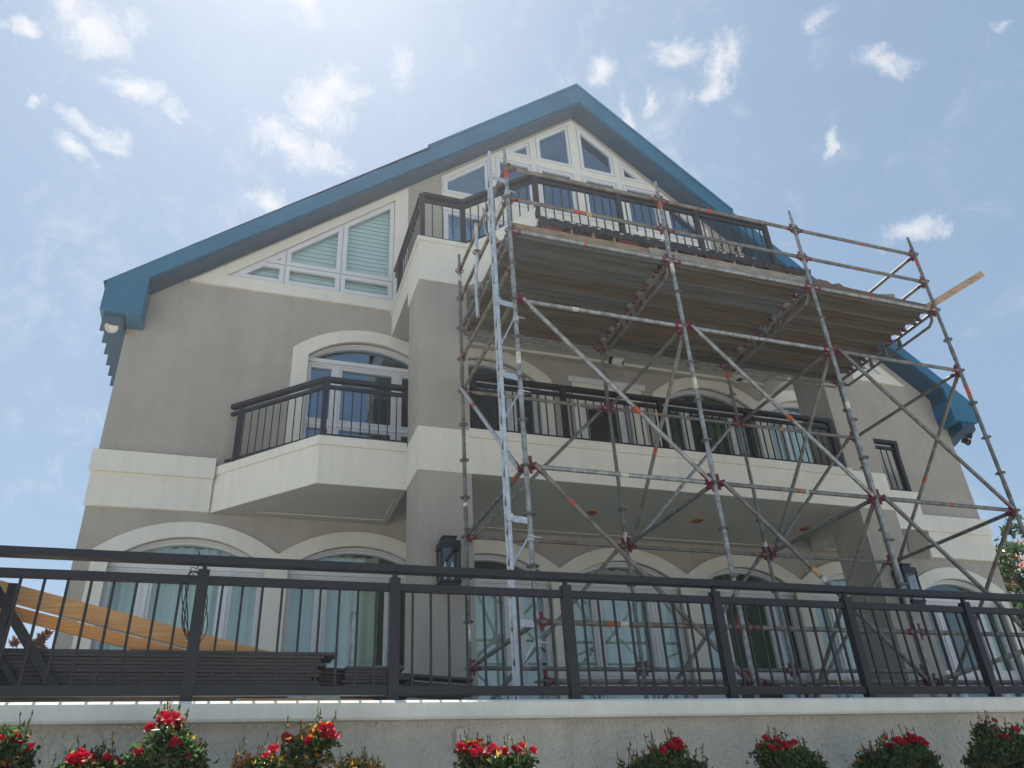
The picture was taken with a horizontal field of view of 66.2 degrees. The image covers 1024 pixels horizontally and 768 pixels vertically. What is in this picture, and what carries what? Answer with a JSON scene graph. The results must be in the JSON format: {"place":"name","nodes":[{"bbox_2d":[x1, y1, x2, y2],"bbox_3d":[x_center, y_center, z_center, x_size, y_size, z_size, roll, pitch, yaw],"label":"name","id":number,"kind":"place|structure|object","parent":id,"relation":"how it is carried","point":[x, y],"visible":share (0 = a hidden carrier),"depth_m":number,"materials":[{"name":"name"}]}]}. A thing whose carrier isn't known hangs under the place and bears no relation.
{"place":"outdoors","nodes":[
{"label":"outdoors","id":0,"kind":"place"},
{"bbox_2d":[0,0,1023,648],"label":"sky","id":1,"kind":"structure","parent":0,"point":[134,133],"materials":[{"name":"blue"}]},
{"bbox_2d":[55,83,1023,700],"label":"house","id":2,"kind":"structure","parent":0,"point":[207,335],"depth_m":12.36,"materials":[{"name":"paint"}]},
{"bbox_2d":[104,323,117,332],"bbox_3d":[-5.992,-0.857,11.763,0.189,0.211,0.199,7,-32,-18],"label":"spotlight","id":3,"kind":"object","parent":2,"relation":"attached to","point":[110,328],"visible":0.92,"depth_m":11.73,"materials":[{"name":"paint"}]},
{"bbox_2d":[71,522,278,700],"bbox_3d":[-4.392,3.261,10.316,2.345,2.880,0.444,7,-32,-18],"label":"window","id":4,"kind":"structure","parent":2,"relation":"in","point":[101,591],"depth_m":10.65,"materials":[{"name":"metal"}]},
{"bbox_2d":[231,202,394,299],"bbox_3d":[-3.495,-2.607,14.040,2.760,2.350,0.148,7,-32,-18],"label":"window","id":5,"kind":"structure","parent":2,"relation":"in","point":[339,274],"depth_m":13.95,"materials":[{"name":"metal"}]},
{"bbox_2d":[224,376,405,462],"bbox_3d":[-2.872,0.476,11.184,2.672,0.960,0.593,-6,-30,5],"label":"balcony railing","id":6,"kind":"object","parent":2,"relation":"on","point":[325,387],"visible":0.93,"depth_m":11.24,"materials":[{"name":"metal"}]},
{"bbox_2d":[270,532,405,698],"bbox_3d":[-2.281,3.524,11.000,2.125,2.880,0.440,7,-32,-18],"label":"window","id":7,"kind":"structure","parent":2,"relation":"in","point":[291,597],"depth_m":11.23,"materials":[{"name":"metal"}]},
{"bbox_2d":[285,330,408,442],"bbox_3d":[-2.474,0.257,12.761,2.240,2.550,0.235,7,-32,-18],"label":"window","id":8,"kind":"structure","parent":2,"relation":"in","point":[301,367],"depth_m":12.88,"materials":[{"name":"wood"}]},
{"bbox_2d":[436,535,461,585],"bbox_3d":[-0.766,2.152,9.480,0.260,0.615,0.235,7,-32,-18],"label":"wall lantern","id":9,"kind":"object","parent":2,"relation":"attached to","point":[448,547],"depth_m":9.50,"materials":[{"name":"paint"}]},
{"bbox_2d":[443,158,488,196],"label":"window","id":10,"kind":"structure","parent":2,"relation":"in","point":[484,163],"depth_m":15.97,"materials":[{"name":"metal"}]},
{"bbox_2d":[443,208,488,240],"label":"window","id":11,"kind":"structure","parent":2,"relation":"in","point":[447,230],"depth_m":15.45,"materials":[{"name":"metal"}]},
{"bbox_2d":[496,219,506,229],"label":"window","id":12,"kind":"structure","parent":2,"relation":"in","point":[500,223],"depth_m":15.65,"materials":[{"name":"metal"}]},
{"bbox_2d":[468,348,555,434],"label":"window","id":13,"kind":"structure","parent":2,"relation":"in","point":[531,371],"depth_m":13.86,"materials":[{"name":"wood"}]},
{"bbox_2d":[495,156,533,208],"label":"window","id":14,"kind":"structure","parent":2,"relation":"in","point":[498,160],"depth_m":16.50,"materials":[{"name":"metal"}]},
{"bbox_2d":[500,140,531,158],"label":"window","id":15,"kind":"structure","parent":2,"relation":"in","point":[526,145],"depth_m":16.88,"materials":[{"name":"metal"}]},
{"bbox_2d":[474,540,567,699],"bbox_3d":[-0.273,3.768,11.641,2.140,2.880,0.415,7,-32,-18],"label":"glazed door","id":16,"kind":"structure","parent":2,"relation":"in","point":[492,610],"depth_m":11.93,"materials":[{"name":"metal"}]},
{"bbox_2d":[535,123,573,167],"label":"window","id":17,"kind":"structure","parent":2,"relation":"in","point":[565,127],"depth_m":17.37,"materials":[{"name":"metal"}]},
{"bbox_2d":[538,165,578,217],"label":"window","id":18,"kind":"structure","parent":2,"relation":"in","point":[541,169],"depth_m":16.77,"materials":[{"name":"metal"}]},
{"bbox_2d":[394,172,776,294],"bbox_3d":[1.031,-2.483,12.808,6.580,0.940,1.980,-6,-30,5],"label":"balcony railing","id":19,"kind":"object","parent":2,"relation":"on","point":[417,222],"visible":0.82,"depth_m":12.59,"materials":[{"name":"metal"}]},
{"bbox_2d":[585,510,598,515],"bbox_3d":[1.187,1.940,11.829,0.250,0.010,0.250,7,-32,-18],"label":"recessed light","id":20,"kind":"object","parent":2,"relation":"attached to","point":[591,512],"visible":0.76,"depth_m":11.83,"materials":[{"name":"beige metal"}]},
{"bbox_2d":[575,125,615,176],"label":"window","id":21,"kind":"structure","parent":2,"relation":"in","point":[579,132],"depth_m":17.74,"materials":[{"name":"metal"}]},
{"bbox_2d":[582,175,618,225],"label":"window","id":22,"kind":"structure","parent":2,"relation":"in","point":[614,185],"depth_m":17.17,"materials":[{"name":"metal"}]},
{"bbox_2d":[566,375,648,444],"bbox_3d":[1.768,1.010,13.984,1.560,2.330,0.270,7,-32,-18],"label":"balcony door","id":23,"kind":"structure","parent":2,"relation":"in","point":[575,381],"depth_m":14.26,"materials":[{"name":"wood"}]},
{"bbox_2d":[608,356,624,367],"bbox_3d":[1.886,-0.404,14.142,0.303,0.258,0.176,-8,-30,8],"label":"spotlight","id":24,"kind":"object","parent":2,"relation":"attached to","point":[617,361],"visible":0.95,"depth_m":14.10,"materials":[{"name":"paint"}]},
{"bbox_2d":[560,548,707,698],"bbox_3d":[1.810,4.037,12.332,2.280,2.880,0.445,7,-32,-18],"label":"window","id":25,"kind":"structure","parent":2,"relation":"in","point":[588,562],"depth_m":12.53,"materials":[{"name":"metal"}]},
{"bbox_2d":[618,161,650,184],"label":"window","id":26,"kind":"structure","parent":2,"relation":"in","point":[623,168],"depth_m":17.72,"materials":[{"name":"metal"}]},
{"bbox_2d":[622,184,663,234],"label":"window","id":27,"kind":"structure","parent":2,"relation":"in","point":[626,187],"depth_m":17.39,"materials":[{"name":"metal"}]},
{"bbox_2d":[469,374,843,466],"bbox_3d":[2.359,0.626,11.867,6.228,0.900,0.090,7,-32,-18],"label":"balcony railing","id":28,"kind":"object","parent":2,"relation":"on","point":[562,394],"visible":0.76,"depth_m":11.86,"materials":[{"name":"metal"}]},
{"bbox_2d":[662,195,709,244],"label":"window","id":29,"kind":"structure","parent":2,"relation":"in","point":[683,217],"depth_m":17.44,"materials":[{"name":"metal"}]},
{"bbox_2d":[689,518,704,522],"bbox_3d":[2.925,2.158,12.394,0.250,0.010,0.250,7,-32,-18],"label":"recessed light","id":30,"kind":"object","parent":2,"relation":"attached to","point":[696,520],"visible":1,"depth_m":12.40,"materials":[{"name":"beige metal"}]},
{"bbox_2d":[651,378,771,457],"bbox_3d":[3.718,1.087,14.870,2.365,2.550,0.446,7,-32,-18],"label":"window","id":31,"kind":"structure","parent":2,"relation":"in","point":[680,384],"depth_m":15.15,"materials":[{"name":"wood"}]},
{"bbox_2d":[731,370,743,382],"bbox_3d":[4.288,-0.171,14.918,0.180,0.264,0.190,7,-32,-18],"label":"spotlight","id":32,"kind":"object","parent":2,"relation":"attached to","point":[738,378],"visible":0.59,"depth_m":14.86,"materials":[{"name":"paint"}]},
{"bbox_2d":[687,555,828,697],"bbox_3d":[3.963,4.305,13.030,2.280,2.880,0.442,7,-32,-18],"label":"window","id":33,"kind":"structure","parent":2,"relation":"in","point":[714,567],"depth_m":13.25,"materials":[{"name":"metal"}]},
{"bbox_2d":[758,391,812,461],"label":"window","id":34,"kind":"structure","parent":2,"relation":"in","point":[785,396],"depth_m":15.69,"materials":[{"name":"metal"}]},
{"bbox_2d":[797,526,811,530],"bbox_3d":[4.861,2.400,13.023,0.250,0.010,0.250,7,-32,-18],"label":"recessed light","id":35,"kind":"object","parent":2,"relation":"attached to","point":[804,528],"visible":1,"depth_m":13.02,"materials":[{"name":"beige metal"}]},
{"bbox_2d":[801,561,863,697],"bbox_3d":[6.116,4.576,13.731,2.280,2.880,0.445,7,-32,-18],"label":"window","id":36,"kind":"structure","parent":2,"relation":"in","point":[829,571],"depth_m":13.75,"materials":[{"name":"metal"}]},
{"bbox_2d":[853,361,876,373],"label":"window","id":37,"kind":"structure","parent":2,"relation":"in","point":[865,367],"depth_m":17.09,"materials":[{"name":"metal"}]},
{"bbox_2d":[873,438,911,491],"bbox_3d":[7.002,1.691,14.417,2.869,1.020,0.635,24,-40,-39],"label":"balcony railing","id":38,"kind":"object","parent":2,"relation":"on","point":[894,450],"visible":0.47,"depth_m":14.09,"materials":[{"name":"metal"}]},
{"bbox_2d":[891,563,926,604],"bbox_3d":[5.873,2.982,11.637,0.260,0.615,0.235,7,-32,-18],"label":"wall lantern","id":39,"kind":"object","parent":2,"relation":"attached to","point":[906,570],"depth_m":11.62,"materials":[{"name":"paint"}]},
{"bbox_2d":[961,437,970,445],"bbox_3d":[9.661,1.226,16.692,0.139,0.188,0.187,14,-34,-28],"label":"spotlight","id":40,"kind":"object","parent":2,"relation":"attached to","point":[966,441],"visible":1,"depth_m":16.67,"materials":[{"name":"paint"}]},
{"bbox_2d":[964,433,972,438],"bbox_3d":[9.809,1.101,16.879,0.180,0.200,0.140,-13,-31,16],"label":"spotlight","id":41,"kind":"object","parent":2,"relation":"attached to","point":[969,436],"visible":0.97,"depth_m":16.82,"materials":[{"name":"paint"}]},
{"bbox_2d":[918,567,1023,696],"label":"window","id":42,"kind":"structure","parent":2,"relation":"in","point":[934,577],"depth_m":14.73,"materials":[{"name":"metal"}]},
{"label":"decking board","id":43,"kind":"object","parent":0,"visible":0},
{"bbox_2d":[321,659,332,662],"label":"decking board","id":44,"kind":"object","parent":43,"relation":"on","point":[326,660],"visible":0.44,"depth_m":5.85,"materials":[{"name":"grey wood"}]},
{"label":"decking board","id":45,"kind":"object","parent":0,"visible":0},
{"bbox_2d":[344,684,385,685],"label":"decking board","id":46,"kind":"object","parent":45,"relation":"on","point":[365,685],"visible":0.21,"depth_m":5.70,"materials":[{"name":"grey wood"}]},
{"bbox_2d":[339,680,385,685],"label":"decking board","id":47,"kind":"object","parent":46,"relation":"on","point":[342,682],"visible":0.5,"depth_m":5.71,"materials":[{"name":"grey wood"}]},
{"bbox_2d":[343,676,408,682],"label":"decking board","id":48,"kind":"object","parent":47,"relation":"on","point":[403,679],"visible":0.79,"depth_m":5.74,"materials":[{"name":"grey wood"}]},
{"bbox_2d":[341,673,405,679],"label":"decking board","id":49,"kind":"object","parent":48,"relation":"on","point":[370,674],"visible":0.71,"depth_m":5.75,"materials":[{"name":"grey wood"}]},
{"bbox_2d":[343,670,399,673],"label":"decking board","id":50,"kind":"object","parent":49,"relation":"on","point":[366,671],"visible":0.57,"depth_m":5.76,"materials":[{"name":"grey wood"}]},
{"bbox_2d":[343,666,404,672],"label":"decking board","id":51,"kind":"object","parent":50,"relation":"on","point":[401,668],"visible":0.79,"depth_m":5.78,"materials":[{"name":"grey wood"}]},
{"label":"decking board","id":52,"kind":"object","parent":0,"visible":0},
{"bbox_2d":[319,685,464,699],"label":"decking board","id":53,"kind":"object","parent":52,"relation":"on","point":[445,697],"visible":0.21,"depth_m":6.04,"materials":[{"name":"grey wood"}]},
{"bbox_2d":[318,681,469,697],"bbox_3d":[-0.950,2.317,5.958,1.311,0.107,0.140,7,-32,-18],"label":"decking board","id":54,"kind":"object","parent":53,"relation":"on","point":[326,683],"visible":0.07,"depth_m":5.78,"materials":[{"name":"grey wood"}]},
{"bbox_2d":[311,678,428,685],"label":"decking board","id":55,"kind":"object","parent":54,"relation":"on","point":[330,680],"visible":0.07,"depth_m":5.80,"materials":[{"name":"grey wood"}]},
{"bbox_2d":[319,674,472,685],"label":"decking board","id":56,"kind":"object","parent":55,"relation":"on","point":[407,682],"visible":0.07,"depth_m":6.00,"materials":[{"name":"grey wood"}]},
{"bbox_2d":[320,671,413,680],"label":"decking board","id":57,"kind":"object","parent":56,"relation":"on","point":[330,673],"visible":0.21,"depth_m":5.82,"materials":[{"name":"grey wood"}]},
{"bbox_2d":[321,667,473,683],"bbox_3d":[-0.949,2.227,6.005,1.321,0.107,0.140,7,-32,-18],"label":"decking board","id":58,"kind":"object","parent":57,"relation":"on","point":[436,678],"visible":0.21,"depth_m":6.07,"materials":[{"name":"grey wood"}]},
{"label":"ground","id":59,"kind":"structure","parent":0,"visible":0},
{"bbox_2d":[0,697,1023,767],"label":"garden wall","id":60,"kind":"structure","parent":59,"relation":"on","point":[595,733],"depth_m":5.45,"materials":[{"name":"paint"}]},
{"bbox_2d":[454,728,467,748],"bbox_3d":[-0.339,2.381,5.242,0.080,0.145,0.057,7,-32,-18],"label":"electrical box","id":61,"kind":"object","parent":60,"relation":"attached to","point":[457,732],"visible":0.46,"depth_m":5.24,"materials":[{"name":"beige plastic"}]},
{"bbox_2d":[0,545,1023,700],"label":"terrace railing","id":62,"kind":"object","parent":60,"relation":"on","point":[202,580],"visible":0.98,"depth_m":5.90,"materials":[{"name":"metal"}]},
{"bbox_2d":[181,550,207,641],"bbox_3d":[-2.156,1.468,5.385,0.198,0.624,0.179,-27,-37,34],"label":"cable coil","id":63,"kind":"object","parent":62,"relation":"hanging from","point":[186,589],"visible":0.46,"depth_m":5.36,"materials":[{"name":"paint"}]},
{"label":"planting bed","id":64,"kind":"structure","parent":0,"visible":0},
{"bbox_2d":[0,710,40,767],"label":"rose bush","id":65,"kind":"object","parent":64,"relation":"on","point":[16,749],"visible":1,"depth_m":3.98,"materials":[{"name":"green plant"}]},
{"bbox_2d":[51,730,118,767],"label":"rose bush","id":66,"kind":"object","parent":64,"relation":"on","point":[81,757],"visible":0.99,"depth_m":4.05,"materials":[{"name":"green plant"}]},
{"bbox_2d":[113,701,219,767],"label":"rose bush","id":67,"kind":"object","parent":64,"relation":"on","point":[171,743],"visible":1,"depth_m":4.17,"materials":[{"name":"green plant"}]},
{"bbox_2d":[231,708,384,767],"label":"rose bush","id":68,"kind":"object","parent":64,"relation":"on","point":[301,751],"visible":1,"depth_m":4.46,"materials":[{"name":"green plant"}]},
{"bbox_2d":[452,730,539,767],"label":"rose bush","id":69,"kind":"object","parent":64,"relation":"on","point":[475,753],"visible":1,"depth_m":4.68,"materials":[{"name":"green plant"}]},
{"bbox_2d":[616,728,712,767],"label":"rose bush","id":70,"kind":"object","parent":64,"relation":"on","point":[671,752],"visible":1,"depth_m":5.06,"materials":[{"name":"green plant"}]},
{"bbox_2d":[744,724,829,767],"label":"rose bush","id":71,"kind":"object","parent":64,"relation":"on","point":[775,752],"visible":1,"depth_m":5.26,"materials":[{"name":"green plant"}]},
{"bbox_2d":[844,724,943,767],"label":"rose bush","id":72,"kind":"object","parent":64,"relation":"on","point":[910,750],"visible":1,"depth_m":5.61,"materials":[{"name":"green plant"}]},
{"bbox_2d":[960,710,1023,767],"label":"rose bush","id":73,"kind":"object","parent":64,"relation":"on","point":[993,746],"visible":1,"depth_m":5.88,"materials":[{"name":"green plant"}]},
{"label":"terrace","id":74,"kind":"structure","parent":0,"visible":0},
{"bbox_2d":[8,635,20,647],"bbox_3d":[-11.743,8.760,17.110,1.173,6.373,1.211,-5,-30,2],"label":"brown leaved tree","id":75,"kind":"object","parent":74,"relation":"on","point":[14,642],"visible":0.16,"depth_m":18.58,"materials":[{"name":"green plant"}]},
{"bbox_2d":[33,628,54,648],"bbox_3d":[-10.508,8.394,16.633,1.017,6.398,1.039,7,-32,-18],"label":"brown leaved tree","id":76,"kind":"object","parent":74,"relation":"on","point":[40,639],"visible":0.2,"depth_m":17.99,"materials":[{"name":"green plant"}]},
{"bbox_2d":[0,697,235,701],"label":"timber","id":77,"kind":"object","parent":74,"relation":"on","point":[89,699],"depth_m":5.11,"materials":[{"name":"brown wood"}]},
{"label":"decking board","id":78,"kind":"object","parent":77,"relation":"on","visible":0},
{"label":"decking board","id":79,"kind":"object","parent":78,"relation":"on","visible":0},
{"bbox_2d":[0,680,317,683],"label":"decking board","id":80,"kind":"object","parent":79,"relation":"on","point":[139,682],"visible":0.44,"depth_m":5.23,"materials":[{"name":"grey wood"}]},
{"bbox_2d":[0,676,310,680],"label":"decking board","id":81,"kind":"object","parent":80,"relation":"on","point":[172,678],"visible":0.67,"depth_m":5.29,"materials":[{"name":"grey wood"}]},
{"bbox_2d":[0,672,319,679],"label":"decking board","id":82,"kind":"object","parent":81,"relation":"on","point":[169,674],"visible":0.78,"depth_m":5.29,"materials":[{"name":"grey wood"}]},
{"bbox_2d":[0,668,320,673],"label":"decking board","id":83,"kind":"object","parent":82,"relation":"on","point":[92,670],"visible":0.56,"depth_m":5.28,"materials":[{"name":"grey wood"}]},
{"bbox_2d":[0,607,183,649],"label":"timber","id":84,"kind":"object","parent":83,"relation":"on","point":[73,628],"visible":0.56,"depth_m":5.32,"materials":[{"name":"orange wood"}]},
{"bbox_2d":[8,664,317,669],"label":"decking board","id":85,"kind":"object","parent":83,"relation":"on","point":[164,667],"visible":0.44,"depth_m":5.30,"materials":[{"name":"grey wood"}]},
{"bbox_2d":[0,580,269,651],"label":"timber","id":86,"kind":"object","parent":85,"relation":"on","point":[95,614],"visible":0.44,"depth_m":5.45,"materials":[{"name":"orange wood"}]},
{"bbox_2d":[5,660,326,669],"bbox_3d":[-2.481,1.911,5.341,2.378,0.021,0.140,7,-32,-18],"label":"decking board","id":87,"kind":"object","parent":85,"relation":"on","point":[321,666],"visible":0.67,"depth_m":5.32,"materials":[{"name":"grey wood"}]},
{"bbox_2d":[3,656,320,662],"bbox_3d":[-2.533,1.885,5.338,2.405,0.021,0.140,7,-32,-18],"label":"decking board","id":88,"kind":"object","parent":87,"relation":"on","point":[163,659],"visible":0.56,"depth_m":5.32,"materials":[{"name":"grey wood"}]},
{"bbox_2d":[3,652,323,661],"bbox_3d":[-2.532,1.859,5.343,2.439,0.021,0.140,7,-32,-18],"label":"decking board","id":89,"kind":"object","parent":88,"relation":"on","point":[60,654],"visible":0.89,"depth_m":5.33,"materials":[{"name":"grey wood"}]},
{"bbox_2d":[4,648,337,658],"bbox_3d":[-2.508,1.844,5.369,2.584,0.021,0.140,7,-32,-18],"label":"decking board","id":90,"kind":"object","parent":89,"relation":"on","point":[328,655],"visible":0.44,"depth_m":5.37,"materials":[{"name":"grey wood"}]},
{"bbox_3d":[-2.564,2.026,5.157,1.800,0.022,0.090,7,-32,-18],"label":"timber","id":91,"kind":"object","parent":77,"relation":"on","visible":0},
{"bbox_2d":[0,583,58,698],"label":"removed railing","id":92,"kind":"object","parent":91,"relation":"on","point":[23,634],"visible":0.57,"depth_m":5.05,"materials":[{"name":"metal"}]},
{"bbox_2d":[236,696,287,697],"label":"decking board","id":93,"kind":"object","parent":74,"relation":"on","point":[265,697],"depth_m":5.65,"materials":[{"name":"grey wood"}]},
{"bbox_2d":[240,698,373,700],"bbox_3d":[-1.428,2.224,5.493,0.901,0.045,0.090,6,-31,-16],"label":"timber","id":94,"kind":"object","parent":74,"relation":"on","point":[275,699],"visible":0.36,"depth_m":5.43,"materials":[{"name":"wood"}]},
{"bbox_2d":[455,147,1023,699],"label":"scaffold","id":95,"kind":"object","parent":74,"relation":"on","point":[691,315],"visible":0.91,"depth_m":10.22,"materials":[{"name":"grey metal"}]},
{"bbox_2d":[487,151,548,699],"bbox_3d":[-0.026,0.062,8.175,0.339,6.490,0.392,7,-32,-18],"label":"ladder","id":96,"kind":"object","parent":95,"relation":"attached to","point":[509,516],"visible":0.95,"depth_m":7.82,"materials":[{"name":"metal"}]},
{"bbox_2d":[511,222,648,253],"bbox_3d":[0.910,-1.736,9.599,2.000,0.140,0.040,7,-32,-18],"label":"toe board","id":97,"kind":"object","parent":95,"relation":"on","point":[523,227],"visible":0.36,"depth_m":9.57,"materials":[{"name":"wood"}]},
{"bbox_2d":[648,247,807,283],"bbox_3d":[2.858,-1.512,10.197,2.420,0.120,0.034,7,-32,-18],"label":"toe board","id":98,"kind":"object","parent":95,"relation":"on","point":[727,265],"visible":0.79,"depth_m":10.17,"materials":[{"name":"wood"}]},
{"bbox_2d":[756,308,783,332],"bbox_3d":[3.683,-0.878,11.161,0.167,0.082,0.550,7,-32,-18],"label":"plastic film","id":99,"kind":"object","parent":95,"relation":"on","point":[763,327],"visible":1,"depth_m":11.10,"materials":[{"name":"grey plastic"}]},
{"bbox_2d":[812,279,926,306],"bbox_3d":[4.966,-1.240,10.939,2.040,0.222,0.025,7,-32,-18],"label":"plywood strip","id":100,"kind":"object","parent":95,"relation":"on","point":[826,284],"visible":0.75,"depth_m":10.86,"materials":[{"name":"brown wood"}]},
{"bbox_2d":[926,271,984,306],"bbox_3d":[6.582,-1.383,11.706,1.600,1.041,0.045,7,-32,-18],"label":"timber stud","id":101,"kind":"object","parent":95,"relation":"attached to","point":[958,288],"visible":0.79,"depth_m":11.73,"materials":[{"name":"beige wood"}]},
{"bbox_2d":[993,514,1023,632],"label":"flowering tree","id":102,"kind":"object","parent":74,"relation":"on","point":[1010,555],"visible":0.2,"depth_m":20.94,"materials":[{"name":"green plant"}]},
{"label":"timber","id":103,"kind":"object","parent":74,"relation":"on","visible":0},
{"bbox_2d":[340,696,407,699],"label":"decking board","id":104,"kind":"object","parent":103,"relation":"on","point":[372,697],"visible":0.57,"depth_m":5.68,"materials":[{"name":"grey wood"}]}
]}

